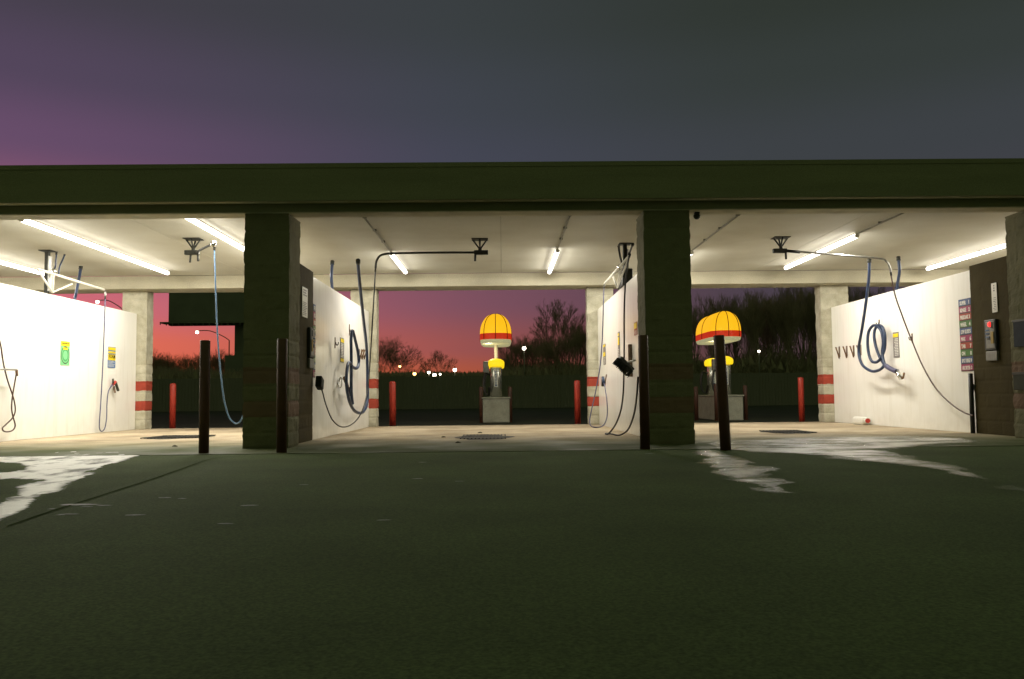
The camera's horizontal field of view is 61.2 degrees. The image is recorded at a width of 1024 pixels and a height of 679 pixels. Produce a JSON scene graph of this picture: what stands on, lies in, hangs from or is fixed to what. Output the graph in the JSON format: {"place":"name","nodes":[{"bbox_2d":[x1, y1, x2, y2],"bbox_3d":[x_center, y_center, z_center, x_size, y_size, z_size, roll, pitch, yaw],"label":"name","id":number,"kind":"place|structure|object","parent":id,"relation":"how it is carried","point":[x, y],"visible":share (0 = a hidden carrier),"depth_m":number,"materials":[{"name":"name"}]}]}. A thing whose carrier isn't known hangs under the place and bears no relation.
{"place":"outdoors","nodes":[
{"label":"outdoors","id":0,"kind":"place"},
{"bbox_2d":[151,403,818,428],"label":"back lot","id":1,"kind":"structure","parent":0,"point":[520,416],"depth_m":31.07,"materials":[{"name":"asphalt"}]},
{"bbox_2d":[169,383,175,427],"bbox_3d":[-7.718,1.553,19.707,0.137,1.116,0.137,-1,-4,-1],"label":"bollard","id":2,"kind":"object","parent":1,"relation":"on","point":[172,415],"visible":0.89,"depth_m":19.66,"materials":[{"name":"metal"}]},
{"bbox_2d":[389,381,395,425],"bbox_3d":[-2.723,1.507,19.765,0.148,1.115,0.148,-1,-4,-1],"label":"bollard","id":3,"kind":"object","parent":1,"relation":"on","point":[392,403],"visible":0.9,"depth_m":19.71,"materials":[{"name":"metal"}]},
{"bbox_2d":[479,387,482,422],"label":"bollard","id":4,"kind":"object","parent":1,"relation":"on","point":[480,405],"visible":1,"depth_m":24.53,"materials":[{"name":"metal"}]},
{"bbox_2d":[151,372,818,411],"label":"board fence","id":5,"kind":"object","parent":1,"relation":"on","point":[770,391],"visible":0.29,"depth_m":51.89,"materials":[{"name":"wood"}]},
{"bbox_2d":[480,314,511,422],"bbox_3d":[-0.471,0.863,25.714,0.960,3.127,2.560,-1,-4,-1],"label":"vacuum station","id":6,"kind":"object","parent":1,"relation":"on","point":[495,331],"visible":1,"depth_m":24.64,"materials":[{"name":"concrete"}]},
{"bbox_2d":[508,387,511,422],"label":"bollard","id":7,"kind":"object","parent":1,"relation":"on","point":[510,392],"visible":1,"depth_m":24.54,"materials":[{"name":"metal"}]},
{"bbox_2d":[498,332,532,405],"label":"bare tree","id":8,"kind":"object","parent":1,"relation":"on","point":[515,352],"visible":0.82,"depth_m":62.06,"materials":[{"name":"brown plant"}]},
{"bbox_2d":[529,337,566,373],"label":"bare tree","id":9,"kind":"object","parent":1,"relation":"on","point":[545,353],"visible":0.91,"depth_m":60.06,"materials":[{"name":"brown plant"}]},
{"bbox_2d":[539,330,581,374],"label":"bare tree","id":10,"kind":"object","parent":1,"relation":"on","point":[569,347],"visible":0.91,"depth_m":60.06,"materials":[{"name":"brown plant"}]},
{"bbox_2d":[574,380,580,423],"bbox_3d":[1.498,1.478,19.814,0.139,1.093,0.139,-1,-4,-1],"label":"bollard","id":11,"kind":"object","parent":1,"relation":"on","point":[577,402],"visible":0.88,"depth_m":19.76,"materials":[{"name":"metal"}]},
{"bbox_2d":[569,323,586,370],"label":"bare tree","id":12,"kind":"object","parent":1,"relation":"on","point":[582,348],"visible":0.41,"depth_m":61.72,"materials":[{"name":"brown plant"}]},
{"bbox_2d":[694,387,698,420],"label":"bollard","id":13,"kind":"object","parent":1,"relation":"on","point":[696,415],"visible":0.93,"depth_m":24.60,"materials":[{"name":"metal"}]},
{"bbox_2d":[692,303,714,372],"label":"bare tree","id":14,"kind":"object","parent":1,"relation":"on","point":[694,320],"visible":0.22,"depth_m":58.46,"materials":[{"name":"brown plant"}]},
{"bbox_2d":[714,384,717,420],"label":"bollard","id":15,"kind":"object","parent":1,"relation":"on","point":[715,406],"visible":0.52,"depth_m":24.05,"materials":[{"name":"metal"}]},
{"bbox_2d":[693,302,740,355],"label":"bare tree","id":16,"kind":"object","parent":1,"relation":"on","point":[714,310],"visible":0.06,"depth_m":60.56,"materials":[{"name":"brown plant"}]},
{"bbox_2d":[696,311,743,419],"bbox_3d":[6.097,0.789,25.591,0.960,3.127,2.560,-1,-4,-1],"label":"vacuum station","id":17,"kind":"object","parent":1,"relation":"on","point":[726,324],"visible":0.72,"depth_m":24.73,"materials":[{"name":"plastic"}]},
{"bbox_2d":[743,385,747,419],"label":"bollard","id":18,"kind":"object","parent":1,"relation":"on","point":[745,401],"visible":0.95,"depth_m":24.61,"materials":[{"name":"metal"}]},
{"bbox_2d":[734,294,768,404],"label":"bare tree","id":19,"kind":"object","parent":1,"relation":"on","point":[749,318],"visible":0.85,"depth_m":58.21,"materials":[{"name":"brown plant"}]},
{"bbox_2d":[746,295,792,372],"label":"bare tree","id":20,"kind":"object","parent":1,"relation":"on","point":[769,337],"visible":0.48,"depth_m":59.71,"materials":[{"name":"brown plant"}]},
{"bbox_2d":[758,289,811,372],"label":"bare tree","id":21,"kind":"object","parent":1,"relation":"on","point":[789,317],"visible":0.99,"depth_m":57.92,"materials":[{"name":"brown plant"}]},
{"bbox_2d":[798,377,804,421],"bbox_3d":[6.638,1.421,19.874,0.130,1.112,0.130,-1,-4,-1],"label":"bollard","id":22,"kind":"object","parent":1,"relation":"on","point":[801,399],"visible":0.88,"depth_m":19.83,"materials":[{"name":"metal"}]},
{"bbox_2d":[789,287,850,367],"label":"bare tree","id":23,"kind":"object","parent":1,"relation":"on","point":[810,317],"visible":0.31,"depth_m":60.12,"materials":[{"name":"brown plant"}]},
{"bbox_2d":[0,446,1023,678],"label":"front lot","id":24,"kind":"structure","parent":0,"point":[658,564],"depth_m":3.31,"materials":[{"name":"asphalt"}]},
{"bbox_2d":[0,452,136,517],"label":"soap foam","id":25,"kind":"object","parent":24,"relation":"on","point":[42,467],"visible":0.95,"depth_m":7.84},
{"bbox_2d":[7,455,239,525],"bbox_3d":[-2.986,1.156,7.255,0.233,0.001,5.514,0,-4,-5],"label":"pavement joint","id":26,"kind":"object","parent":24,"relation":"on","point":[103,494],"visible":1,"depth_m":5.84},
{"bbox_2d":[51,453,654,523],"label":"foam flecks","id":27,"kind":"object","parent":24,"relation":"on","point":[184,498],"visible":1,"depth_m":5.42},
{"bbox_2d":[713,335,730,449],"bbox_3d":[2.447,0.615,10.081,0.126,1.333,0.126,-3,-4,-1],"label":"bollard","id":28,"kind":"object","parent":24,"relation":"on","point":[722,393],"visible":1,"depth_m":10.03,"materials":[{"name":"metal"}]},
{"bbox_2d":[698,450,785,491],"bbox_3d":[2.091,1.171,8.293,0.661,0.004,5.395,-1,-4,6],"label":"soap foam","id":29,"kind":"object","parent":24,"relation":"on","point":[740,471],"visible":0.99,"depth_m":7.44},
{"bbox_2d":[0,422,1023,456],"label":"bay floor","id":30,"kind":"structure","parent":0,"point":[422,439],"depth_m":12.87,"materials":[{"name":"concrete"}]},
{"bbox_2d":[140,435,214,438],"bbox_3d":[-5.761,1.663,14.816,1.190,0.015,1.539,-1,-4,-1],"label":"floor drain","id":31,"kind":"object","parent":30,"relation":"on","point":[174,436],"visible":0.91,"depth_m":14.72,"materials":[{"name":"metal"}]},
{"bbox_2d":[199,340,209,452],"bbox_3d":[-3.726,0.690,10.499,0.120,1.362,0.120,-1,-4,-1],"label":"bollard","id":32,"kind":"object","parent":30,"relation":"on","point":[204,398],"visible":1,"depth_m":10.46,"materials":[{"name":"metal"}]},
{"bbox_2d":[276,338,287,452],"bbox_3d":[-2.770,0.672,10.432,0.124,1.369,0.124,-1,-4,-1],"label":"bollard","id":33,"kind":"object","parent":30,"relation":"on","point":[281,410],"visible":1,"depth_m":10.38,"materials":[{"name":"metal"}]},
{"bbox_2d":[455,434,514,439],"bbox_3d":[-0.432,1.540,13.763,0.964,0.015,1.846,-1,-4,-1],"label":"floor drain","id":34,"kind":"object","parent":30,"relation":"on","point":[479,436],"visible":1,"depth_m":13.64,"materials":[{"name":"metal"}]},
{"bbox_2d":[0,158,1023,448],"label":"car wash building","id":35,"kind":"structure","parent":30,"relation":"on","point":[292,228],"depth_m":13.80,"materials":[{"name":"paint"}]},
{"bbox_2d":[0,368,17,375],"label":"hose bracket","id":36,"kind":"object","parent":35,"relation":"attached to","point":[16,370],"visible":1,"depth_m":14.00,"materials":[{"name":"metal"}]},
{"bbox_2d":[0,341,16,431],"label":"wash hose","id":37,"kind":"object","parent":36,"relation":"hanging from","point":[12,400],"visible":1,"depth_m":13.97,"materials":[{"name":"brown rubber"}]},
{"bbox_2d":[0,259,43,275],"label":"tube light","id":38,"kind":"object","parent":35,"relation":"attached to","point":[18,266],"visible":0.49,"depth_m":16.99,"materials":[{"name":"grey"}]},
{"bbox_2d":[60,341,69,364],"bbox_3d":[-8.227,0.253,15.953,0.014,0.439,0.321,-1,-4,-1],"label":"wall sign","id":39,"kind":"object","parent":35,"relation":"attached to","point":[65,353],"visible":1,"depth_m":15.95,"materials":[{"name":"green"}]},
{"bbox_2d":[36,250,105,295],"bbox_3d":[-8.283,-1.155,16.192,0.295,0.783,2.585,-1,-4,-1],"label":"wall boom","id":40,"kind":"object","parent":35,"relation":"attached to","point":[48,271],"depth_m":15.46,"materials":[{"name":"metal"}]},
{"bbox_2d":[99,296,118,431],"bbox_3d":[-8.195,0.489,17.610,0.111,2.737,0.842,-1,-4,-1],"label":"wash hose","id":41,"kind":"object","parent":40,"relation":"hanging from","point":[115,384],"visible":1,"depth_m":17.36,"materials":[{"name":"rubber"}]},
{"bbox_2d":[73,266,82,299],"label":"foam hose","id":42,"kind":"object","parent":35,"relation":"hanging from","point":[80,268],"visible":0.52,"depth_m":17.21,"materials":[{"name":"blue rubber"}]},
{"bbox_2d":[19,220,169,274],"bbox_3d":[-7.133,-1.570,15.286,0.078,0.096,5.529,-1,-4,-1],"label":"tube light","id":43,"kind":"object","parent":35,"relation":"attached to","point":[58,232],"visible":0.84,"depth_m":14.61,"materials":[{"name":"grey"}]},
{"bbox_2d":[107,346,115,367],"bbox_3d":[-8.248,0.368,17.853,0.014,0.432,0.336,-1,-4,-1],"label":"wall sign","id":44,"kind":"object","parent":35,"relation":"attached to","point":[111,356],"visible":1,"depth_m":17.84,"materials":[{"name":"yellow"}]},
{"bbox_2d":[183,238,216,262],"bbox_3d":[-5.117,-1.513,14.129,0.359,0.400,1.215,2,-4,-30],"label":"ceiling boom","id":45,"kind":"object","parent":35,"relation":"attached to","point":[193,251],"visible":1,"depth_m":14.47,"materials":[{"name":"metal"}]},
{"bbox_2d":[213,247,242,423],"bbox_3d":[-4.438,-0.084,13.621,0.555,2.826,0.033,-1,-4,-1],"label":"wash hose","id":46,"kind":"object","parent":45,"relation":"hanging from","point":[230,419],"visible":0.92,"depth_m":13.60,"materials":[{"name":"rubber"}]},
{"bbox_2d":[186,219,244,251],"bbox_3d":[-4.716,-1.606,15.106,0.078,0.096,5.529,-1,-4,-1],"label":"tube light","id":47,"kind":"object","parent":35,"relation":"attached to","point":[215,232],"visible":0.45,"depth_m":13.73,"materials":[{"name":"grey"}]},
{"bbox_2d":[302,286,307,317],"bbox_3d":[-3.071,-0.549,12.842,0.010,0.440,0.348,-1,-4,-1],"label":"notice sign","id":48,"kind":"object","parent":35,"relation":"attached to","point":[304,302],"visible":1,"depth_m":12.81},
{"bbox_2d":[307,327,314,367],"bbox_3d":[-3.042,0.129,13.168,0.071,0.614,0.294,-1,-4,-1],"label":"payment meter","id":49,"kind":"object","parent":35,"relation":"attached to","point":[311,346],"visible":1,"depth_m":13.04,"materials":[{"name":"metal"}]},
{"bbox_2d":[313,304,315,377],"bbox_3d":[-3.089,0.020,13.524,0.016,1.144,0.183,-1,-4,-1],"label":"price board","id":50,"kind":"object","parent":35,"relation":"attached to","point":[314,323],"visible":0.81,"depth_m":13.54,"materials":[{"name":"multicoloured"}]},
{"bbox_2d":[330,260,334,288],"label":"foam hose","id":51,"kind":"object","parent":35,"relation":"hanging from","point":[331,272],"visible":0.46,"depth_m":16.76,"materials":[{"name":"blue rubber"}]},
{"bbox_2d":[340,337,343,362],"bbox_3d":[-3.117,0.197,15.902,0.012,0.451,0.350,-1,-4,-1],"label":"wall sign","id":52,"kind":"object","parent":35,"relation":"attached to","point":[342,350],"visible":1,"depth_m":15.89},
{"bbox_2d":[338,258,368,414],"bbox_3d":[-2.926,0.084,15.851,0.473,2.610,3.554,0,-4,-7],"label":"foam hose","id":53,"kind":"object","parent":35,"relation":"hanging from","point":[349,393],"visible":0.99,"depth_m":15.67,"materials":[{"name":"blue rubber"}]},
{"bbox_2d":[390,251,406,273],"bbox_3d":[-2.230,-1.503,17.074,0.078,0.096,2.391,-1,-4,-1],"label":"tube light","id":54,"kind":"object","parent":35,"relation":"attached to","point":[398,262],"visible":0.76,"depth_m":16.91,"materials":[{"name":"grey"}]},
{"bbox_2d":[374,238,487,268],"bbox_3d":[-1.377,-1.462,14.784,1.939,0.492,0.240,-1,-4,-1],"label":"ceiling boom","id":55,"kind":"object","parent":35,"relation":"attached to","point":[479,251],"visible":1,"depth_m":14.77,"materials":[{"name":"metal"}]},
{"bbox_2d":[315,268,375,427],"bbox_3d":[-2.681,0.180,15.396,0.756,2.736,4.084,-1,-4,-1],"label":"wash hose","id":56,"kind":"object","parent":55,"relation":"hanging from","point":[319,383],"visible":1,"depth_m":14.68,"materials":[{"name":"black rubber"}]},
{"bbox_2d":[548,248,558,273],"bbox_3d":[0.811,-1.531,17.107,0.078,0.096,2.755,-1,-4,-1],"label":"tube light","id":57,"kind":"object","parent":35,"relation":"attached to","point":[555,256],"visible":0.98,"depth_m":16.74,"materials":[{"name":"white"}]},
{"bbox_2d":[603,344,605,364],"bbox_3d":[1.917,0.308,17.977,0.012,0.424,0.397,-1,-4,-1],"label":"wall sign","id":58,"kind":"object","parent":35,"relation":"attached to","point":[604,354],"visible":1,"depth_m":17.92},
{"bbox_2d":[603,243,632,298],"bbox_3d":[1.959,-1.287,15.537,0.315,0.811,3.418,-1,-4,-1],"label":"wall boom","id":59,"kind":"object","parent":35,"relation":"attached to","point":[621,277],"depth_m":15.09,"materials":[{"name":"metal"}]},
{"bbox_2d":[589,287,607,427],"bbox_3d":[1.628,0.282,16.509,0.356,2.750,1.316,-1,-4,6],"label":"wash hose","id":60,"kind":"object","parent":59,"relation":"hanging from","point":[603,380],"visible":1,"depth_m":16.63,"materials":[{"name":"rubber"}]},
{"bbox_2d":[605,253,638,435],"bbox_3d":[1.694,0.133,13.146,0.161,2.717,2.272,0,-4,-6],"label":"wash hose","id":61,"kind":"object","parent":35,"relation":"hanging from","point":[611,430],"visible":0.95,"depth_m":13.29,"materials":[{"name":"black rubber"}]},
{"bbox_2d":[612,344,635,377],"bbox_3d":[1.709,0.309,13.317,0.340,0.568,1.844,-1,-4,7],"label":"foam brush","id":62,"kind":"object","parent":35,"relation":"hanging from","point":[622,364],"visible":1,"depth_m":13.22,"materials":[{"name":"plastic"}]},
{"bbox_2d":[784,232,858,269],"bbox_3d":[5.765,-1.630,16.355,0.078,0.096,3.687,-1,-4,-1],"label":"tube light","id":63,"kind":"object","parent":35,"relation":"attached to","point":[849,238],"visible":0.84,"depth_m":15.89,"materials":[{"name":"grey"}]},
{"bbox_2d":[771,236,891,271],"bbox_3d":[5.529,-1.461,14.935,2.064,0.613,0.240,-1,-4,-1],"label":"ceiling boom","id":64,"kind":"object","parent":35,"relation":"attached to","point":[780,249],"visible":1,"depth_m":14.90,"materials":[{"name":"metal"}]},
{"bbox_2d":[890,272,973,415],"bbox_3d":[6.816,0.009,14.334,0.541,2.482,1.870,-1,-4,-1],"label":"wash hose","id":65,"kind":"object","parent":64,"relation":"hanging from","point":[949,402],"visible":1,"depth_m":14.98,"materials":[{"name":"brown rubber"}]},
{"bbox_2d":[893,332,899,357],"bbox_3d":[7.147,0.099,16.122,0.012,0.474,0.226,-1,-4,-1],"label":"wall sign","id":66,"kind":"object","parent":35,"relation":"attached to","point":[896,344],"visible":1,"depth_m":16.10,"materials":[{"name":"plastic"}]},
{"bbox_2d":[895,256,900,289],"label":"foam hose","id":67,"kind":"object","parent":35,"relation":"hanging from","point":[898,259],"visible":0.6,"depth_m":16.59,"materials":[{"name":"blue rubber"}]},
{"bbox_2d":[958,298,973,370],"bbox_3d":[7.172,-0.073,13.681,0.016,1.144,0.364,-1,-4,-1],"label":"price board","id":68,"kind":"object","parent":35,"relation":"attached to","point":[966,341],"visible":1,"depth_m":13.67,"materials":[{"name":"multicoloured"}]},
{"bbox_2d":[926,242,1005,270],"bbox_3d":[8.907,-1.656,16.454,0.078,0.096,4.176,-1,-4,-1],"label":"tube light","id":69,"kind":"object","parent":35,"relation":"attached to","point":[970,255],"visible":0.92,"depth_m":16.86,"materials":[{"name":"grey"}]},
{"bbox_2d":[968,373,975,432],"bbox_3d":[7.148,0.996,13.451,0.088,0.940,0.080,-1,-4,-1],"label":"wand tube","id":70,"kind":"object","parent":35,"relation":"attached to","point":[971,385],"visible":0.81,"depth_m":13.43,"materials":[{"name":"black metal"}]},
{"bbox_2d":[984,319,999,360],"bbox_3d":[7.132,0.009,12.914,0.087,0.614,0.294,-1,-4,-1],"label":"payment meter","id":71,"kind":"object","parent":35,"relation":"attached to","point":[991,334],"visible":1,"depth_m":12.85,"materials":[{"name":"grey"}]},
{"bbox_2d":[991,282,997,312],"bbox_3d":[7.160,-0.622,12.858,0.010,0.435,0.134,-1,-4,-1],"label":"notice sign","id":72,"kind":"object","parent":35,"relation":"attached to","point":[994,297],"visible":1,"depth_m":12.85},
{"bbox_2d":[1012,319,1023,346],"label":"wall panel","id":73,"kind":"structure","parent":35,"relation":"attached to","point":[1018,328],"depth_m":11.82,"materials":[{"name":"metal"}]},
{"bbox_2d":[1012,372,1023,389],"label":"wall panel","id":74,"kind":"structure","parent":35,"relation":"attached to","point":[1018,380],"depth_m":11.83,"materials":[{"name":"metal"}]},
{"bbox_2d":[638,335,649,448],"bbox_3d":[1.584,0.628,10.392,0.119,1.364,0.119,-1,-4,-1],"label":"bollard","id":75,"kind":"object","parent":30,"relation":"on","point":[644,413],"visible":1,"depth_m":10.35,"materials":[{"name":"metal"}]},
{"bbox_2d":[759,430,816,433],"bbox_3d":[4.615,1.534,14.457,0.880,0.015,1.438,-1,-4,-1],"label":"floor drain","id":76,"kind":"object","parent":30,"relation":"on","point":[790,431],"visible":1,"depth_m":14.34,"materials":[{"name":"metal"}]},
{"bbox_2d":[714,436,973,475],"bbox_3d":[3.501,1.235,9.596,3.313,0.005,7.501,-2,-4,25],"label":"soap foam","id":77,"kind":"object","parent":30,"relation":"on","point":[823,449],"visible":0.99,"depth_m":10.50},
{"bbox_2d":[852,417,869,424],"bbox_3d":[7.028,1.633,17.400,0.190,0.160,0.568,-1,-4,-1],"label":"plastic jug","id":78,"kind":"object","parent":30,"relation":"on","point":[861,420],"visible":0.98,"depth_m":17.24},
{"bbox_2d":[0,0,1023,372],"label":"sky","id":79,"kind":"structure","parent":0,"point":[83,82],"materials":[{"name":"purple"}]},
{"bbox_3d":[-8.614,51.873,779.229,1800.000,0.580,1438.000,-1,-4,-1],"label":"field ground","id":80,"kind":"structure","parent":0,"visible":0},
{"bbox_2d":[152,349,172,370],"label":"bare tree","id":81,"kind":"object","parent":80,"relation":"on","point":[155,363],"visible":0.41,"depth_m":77.93,"materials":[{"name":"brown plant"}]},
{"bbox_2d":[152,354,188,370],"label":"bare tree","id":82,"kind":"object","parent":80,"relation":"on","point":[165,361],"visible":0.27,"depth_m":79.64,"materials":[{"name":"brown plant"}]},
{"bbox_2d":[165,354,195,371],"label":"bare tree","id":83,"kind":"object","parent":80,"relation":"on","point":[182,362],"visible":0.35,"depth_m":80.99,"materials":[{"name":"brown plant"}]},
{"bbox_2d":[180,351,223,370],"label":"bare tree","id":84,"kind":"object","parent":80,"relation":"on","point":[193,360],"visible":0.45,"depth_m":79.20,"materials":[{"name":"brown plant"}]},
{"bbox_2d":[195,347,227,370],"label":"bare tree","id":85,"kind":"object","parent":80,"relation":"on","point":[215,356],"visible":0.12,"depth_m":80.78,"materials":[{"name":"brown plant"}]},
{"bbox_2d":[195,330,229,354],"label":"street lamp","id":86,"kind":"object","parent":80,"relation":"on","point":[197,332],"visible":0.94,"depth_m":91.85,"materials":[{"name":"beige"}]},
{"bbox_2d":[210,354,232,371],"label":"bare tree","id":87,"kind":"object","parent":80,"relation":"on","point":[223,365],"visible":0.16,"depth_m":79.32,"materials":[{"name":"brown plant"}]},
{"bbox_2d":[160,274,323,372],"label":"billboard","id":88,"kind":"object","parent":80,"relation":"on","point":[191,309],"visible":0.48,"depth_m":72.02},
{"bbox_2d":[378,347,421,372],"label":"bare tree","id":89,"kind":"object","parent":80,"relation":"on","point":[393,361],"visible":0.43,"depth_m":82.81,"materials":[{"name":"brown plant"}]},
{"bbox_2d":[379,335,430,372],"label":"bare tree","id":90,"kind":"object","parent":80,"relation":"on","point":[390,345],"visible":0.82,"depth_m":79.99,"materials":[{"name":"brown plant"}]},
{"bbox_2d":[420,351,458,372],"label":"bare tree","id":91,"kind":"object","parent":80,"relation":"on","point":[437,357],"visible":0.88,"depth_m":83.12,"materials":[{"name":"brown plant"}]},
{"bbox_2d":[152,343,817,407],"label":"undergrowth","id":92,"kind":"object","parent":80,"relation":"on","point":[779,364],"visible":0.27,"depth_m":58.33,"materials":[{"name":"plant"}]},
{"bbox_2d":[509,335,544,370],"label":"bare tree","id":93,"kind":"object","parent":80,"relation":"on","point":[529,353],"visible":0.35,"depth_m":63.95,"materials":[{"name":"brown plant"}]},
{"bbox_2d":[526,332,554,365],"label":"bare tree","id":94,"kind":"object","parent":80,"relation":"on","point":[544,345],"visible":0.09,"depth_m":66.16,"materials":[{"name":"brown plant"}]},
{"bbox_2d":[529,299,585,367],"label":"bare tree","id":95,"kind":"object","parent":80,"relation":"on","point":[551,325],"visible":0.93,"depth_m":63.25,"materials":[{"name":"brown plant"}]},
{"bbox_2d":[557,322,586,368],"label":"bare tree","id":96,"kind":"object","parent":80,"relation":"on","point":[572,339],"visible":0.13,"depth_m":63.89,"materials":[{"name":"brown plant"}]},
{"bbox_2d":[692,291,743,357],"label":"bare tree","id":97,"kind":"object","parent":80,"relation":"on","point":[711,300],"visible":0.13,"depth_m":66.06,"materials":[{"name":"brown plant"}]},
{"bbox_2d":[705,290,748,361],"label":"bare tree","id":98,"kind":"object","parent":80,"relation":"on","point":[735,349],"visible":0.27,"depth_m":67.89,"materials":[{"name":"brown plant"}]},
{"bbox_2d":[741,329,765,355],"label":"bare tree","id":99,"kind":"object","parent":80,"relation":"on","point":[746,342],"visible":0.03,"depth_m":74.14,"materials":[{"name":"brown plant"}]},
{"bbox_2d":[740,289,786,360],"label":"bare tree","id":100,"kind":"object","parent":80,"relation":"on","point":[752,297],"visible":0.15,"depth_m":64.03,"materials":[{"name":"brown plant"}]},
{"bbox_2d":[764,288,795,356],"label":"bare tree","id":101,"kind":"object","parent":80,"relation":"on","point":[782,291],"visible":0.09,"depth_m":66.36,"materials":[{"name":"brown plant"}]},
{"bbox_2d":[776,303,799,360],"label":"bare tree","id":102,"kind":"object","parent":80,"relation":"on","point":[794,349],"visible":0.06,"depth_m":72.15,"materials":[{"name":"brown plant"}]},
{"bbox_2d":[779,287,816,361],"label":"bare tree","id":103,"kind":"object","parent":80,"relation":"on","point":[799,344],"visible":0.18,"depth_m":64.11,"materials":[{"name":"brown plant"}]},
{"bbox_2d":[848,288,883,301],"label":"bare tree","id":104,"kind":"object","parent":80,"relation":"on","point":[863,293],"visible":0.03,"depth_m":62.06,"materials":[{"name":"black plant"}]},
{"bbox_2d":[848,287,885,301],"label":"bare tree","id":105,"kind":"object","parent":80,"relation":"on","point":[859,294],"visible":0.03,"depth_m":63.82,"materials":[{"name":"black plant"}]},
{"bbox_3d":[7.104,-0.312,16.836,0.074,0.151,0.040,-1,-4,-1],"label":"wall hook","id":106,"kind":"object","parent":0,"visible":0},
{"bbox_2d":[857,258,904,379],"bbox_3d":[6.839,-0.350,16.467,0.503,2.266,1.861,-1,-4,-1],"label":"foam hose","id":107,"kind":"object","parent":106,"relation":"hanging from","point":[880,328],"visible":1,"depth_m":16.44,"materials":[{"name":"blue rubber"}]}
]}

